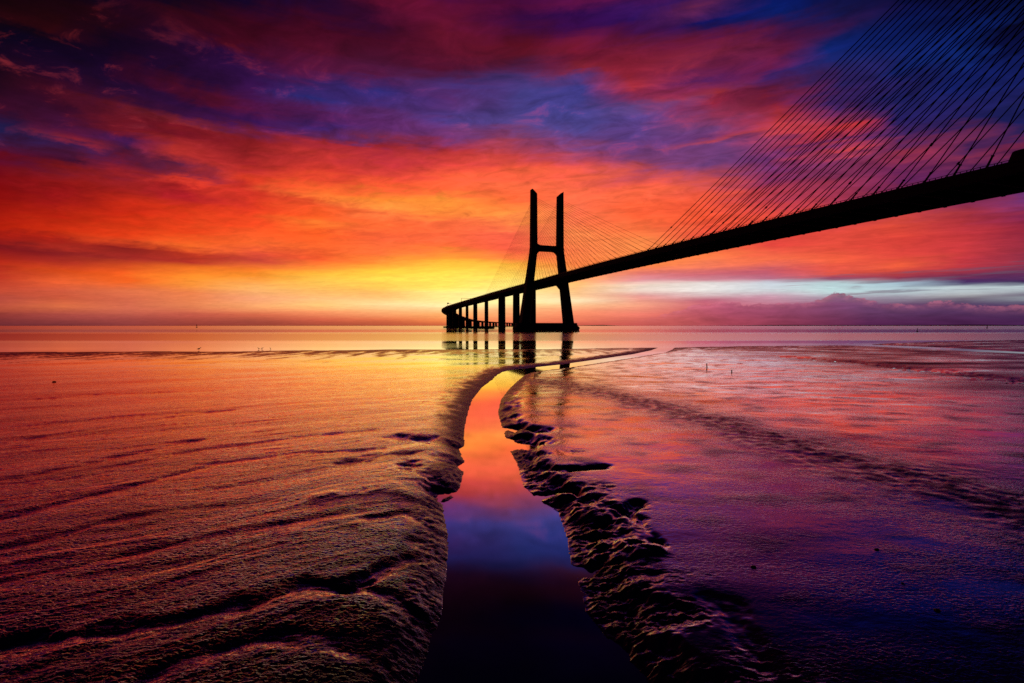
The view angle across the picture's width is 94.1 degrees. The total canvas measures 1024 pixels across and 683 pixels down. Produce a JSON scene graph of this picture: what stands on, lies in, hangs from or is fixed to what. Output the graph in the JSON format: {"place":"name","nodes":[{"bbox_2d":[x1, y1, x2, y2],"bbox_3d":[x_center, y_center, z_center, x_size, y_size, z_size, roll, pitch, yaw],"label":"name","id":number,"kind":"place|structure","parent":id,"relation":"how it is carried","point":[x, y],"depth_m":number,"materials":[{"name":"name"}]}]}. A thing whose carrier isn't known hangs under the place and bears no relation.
{"place":"outdoors","nodes":[
{"label":"outdoors","id":0,"kind":"place"},
{"bbox_2d":[0,340,1023,682],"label":"mud flat","id":1,"kind":"structure","parent":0,"point":[220,516],"depth_m":12.75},
{"bbox_2d":[0,326,1023,682],"bbox_3d":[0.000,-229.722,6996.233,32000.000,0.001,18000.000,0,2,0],"label":"river water","id":2,"kind":"structure","parent":0,"point":[514,608],"depth_m":14.88,"materials":[{"name":"liquid"}]},
{"bbox_2d":[441,0,1023,329],"bbox_3d":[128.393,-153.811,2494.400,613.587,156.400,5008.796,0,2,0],"label":"cable stayed bridge","id":3,"kind":"structure","parent":2,"relation":"on","point":[995,181],"depth_m":208.84,"materials":[{"name":"concrete"}]},
{"bbox_2d":[0,0,1023,325],"label":"sky","id":4,"kind":"structure","parent":0,"point":[163,162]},
{"bbox_2d":[578,325,1023,325],"bbox_3d":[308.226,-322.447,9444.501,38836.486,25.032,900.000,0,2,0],"label":"shore","id":5,"kind":"structure","parent":0,"point":[841,325],"depth_m":8994.93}
]}

